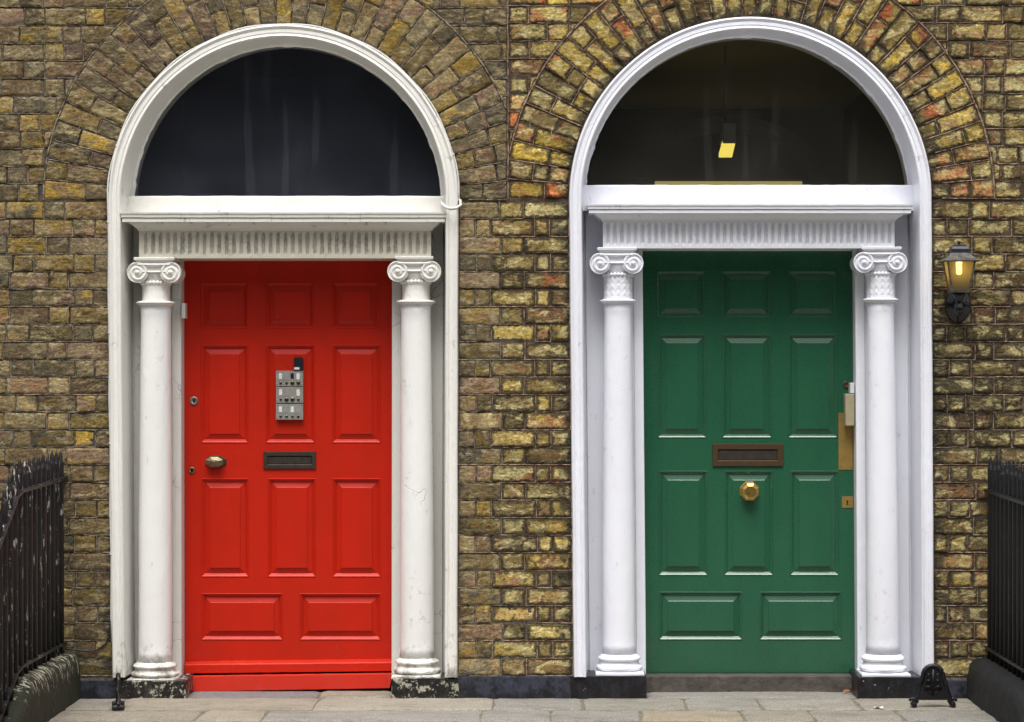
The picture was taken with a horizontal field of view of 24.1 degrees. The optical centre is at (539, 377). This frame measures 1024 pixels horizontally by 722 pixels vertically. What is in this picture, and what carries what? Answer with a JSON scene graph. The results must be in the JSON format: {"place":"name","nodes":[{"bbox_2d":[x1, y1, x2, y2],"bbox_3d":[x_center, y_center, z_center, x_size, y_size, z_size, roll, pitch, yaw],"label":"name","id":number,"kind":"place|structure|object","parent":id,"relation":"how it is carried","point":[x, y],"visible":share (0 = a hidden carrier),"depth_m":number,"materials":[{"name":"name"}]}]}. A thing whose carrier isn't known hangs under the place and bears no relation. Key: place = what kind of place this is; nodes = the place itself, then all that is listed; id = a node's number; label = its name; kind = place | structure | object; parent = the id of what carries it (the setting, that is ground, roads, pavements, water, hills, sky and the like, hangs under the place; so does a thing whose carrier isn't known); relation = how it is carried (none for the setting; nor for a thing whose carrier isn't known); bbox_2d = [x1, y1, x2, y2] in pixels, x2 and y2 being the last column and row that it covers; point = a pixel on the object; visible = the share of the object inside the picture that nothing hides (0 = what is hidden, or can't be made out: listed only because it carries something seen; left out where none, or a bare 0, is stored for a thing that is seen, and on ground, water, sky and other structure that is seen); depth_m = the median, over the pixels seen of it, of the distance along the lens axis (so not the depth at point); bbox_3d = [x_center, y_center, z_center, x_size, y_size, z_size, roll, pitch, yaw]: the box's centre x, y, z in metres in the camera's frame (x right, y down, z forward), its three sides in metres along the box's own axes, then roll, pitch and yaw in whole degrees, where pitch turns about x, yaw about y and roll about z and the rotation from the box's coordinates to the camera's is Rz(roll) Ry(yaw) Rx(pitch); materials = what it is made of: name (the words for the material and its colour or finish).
{"place":"outdoors","nodes":[
{"label":"outdoors","id":0,"kind":"place"},
{"bbox_2d":[47,689,998,721],"bbox_3d":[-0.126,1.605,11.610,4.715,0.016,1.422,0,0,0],"label":"pavement","id":1,"kind":"structure","parent":0,"point":[337,705],"depth_m":11.60,"materials":[{"name":"stone"}]},
{"bbox_2d":[112,673,124,710],"bbox_3d":[-2.039,1.513,11.600,0.063,0.172,0.212,0,0,-10],"label":"boot scraper","id":2,"kind":"object","parent":1,"relation":"on","point":[117,703],"visible":1,"depth_m":11.54,"materials":[{"name":"black metal"}]},
{"bbox_2d":[909,663,957,707],"bbox_3d":[1.906,1.494,11.640,0.240,0.211,0.063,0,0,0],"label":"boot scraper","id":3,"kind":"object","parent":1,"relation":"on","point":[933,684],"visible":1,"depth_m":11.63,"materials":[{"name":"black metal"}]},
{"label":"footpath","id":4,"kind":"structure","parent":0,"visible":0},
{"bbox_2d":[3,651,80,721],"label":"stone kerb","id":5,"kind":"structure","parent":4,"relation":"on","point":[48,691],"depth_m":11.25,"materials":[{"name":"stone"}]},
{"bbox_2d":[0,449,67,721],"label":"iron railing","id":6,"kind":"object","parent":5,"relation":"on","point":[32,572],"visible":1,"depth_m":11.19,"materials":[{"name":"black metal"}]},
{"bbox_2d":[966,657,1023,721],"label":"stone kerb","id":7,"kind":"structure","parent":4,"relation":"on","point":[995,690],"depth_m":11.33,"materials":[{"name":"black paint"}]},
{"bbox_2d":[984,455,1023,679],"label":"iron railing","id":8,"kind":"object","parent":7,"relation":"on","point":[1004,647],"visible":1,"depth_m":11.50,"materials":[{"name":"black metal"}]},
{"label":"basement ground","id":9,"kind":"structure","parent":0,"visible":0},
{"bbox_2d":[0,0,568,698],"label":"brick house","id":10,"kind":"structure","parent":9,"relation":"on","point":[294,422],"depth_m":12.05,"materials":[{"name":"brown brick"}]},
{"bbox_2d":[65,620,110,651],"bbox_3d":[-2.254,1.292,11.983,0.230,0.160,0.016,0,0,-5],"label":"cable","id":11,"kind":"object","parent":10,"relation":"attached to","point":[103,645],"visible":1,"depth_m":11.98,"materials":[{"name":"black plastic"}]},
{"bbox_2d":[107,23,461,642],"bbox_3d":[-1.276,-0.221,12.022,1.776,3.092,0.220,0,0,0],"label":"cable","id":12,"kind":"object","parent":10,"relation":"attached to","point":[441,200],"visible":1,"depth_m":11.98,"materials":[{"name":"plastic"}]},
{"bbox_2d":[184,261,391,691],"bbox_3d":[-1.289,0.481,12.300,1.075,2.245,0.130,0,0,0],"label":"door","id":13,"kind":"structure","parent":10,"relation":"in","point":[288,364],"depth_m":12.31,"materials":[{"name":"red paint"}]},
{"bbox_2d":[490,0,1023,698],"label":"brick house","id":14,"kind":"structure","parent":9,"relation":"on","point":[758,402],"depth_m":12.06,"materials":[{"name":"brown brick"}]},
{"bbox_2d":[719,47,735,156],"bbox_3d":[1.083,-1.607,13.928,0.084,0.585,0.869,0,0,3],"label":"ceiling light","id":15,"kind":"object","parent":14,"relation":"hanging from","point":[727,137],"visible":1,"depth_m":13.68,"materials":[{"name":"yellow glass"}]},
{"bbox_2d":[643,251,854,672],"bbox_3d":[1.067,0.418,12.310,1.097,2.196,0.110,0,0,0],"label":"door","id":16,"kind":"structure","parent":14,"relation":"in","point":[748,355],"depth_m":12.31,"materials":[{"name":"green paint"}]},
{"bbox_2d":[938,241,979,322],"bbox_3d":[2.072,-0.473,11.896,0.179,0.406,0.232,0,0,0],"label":"wall lantern","id":17,"kind":"object","parent":14,"relation":"attached to","point":[958,261],"depth_m":11.82,"materials":[{"name":"metal"}]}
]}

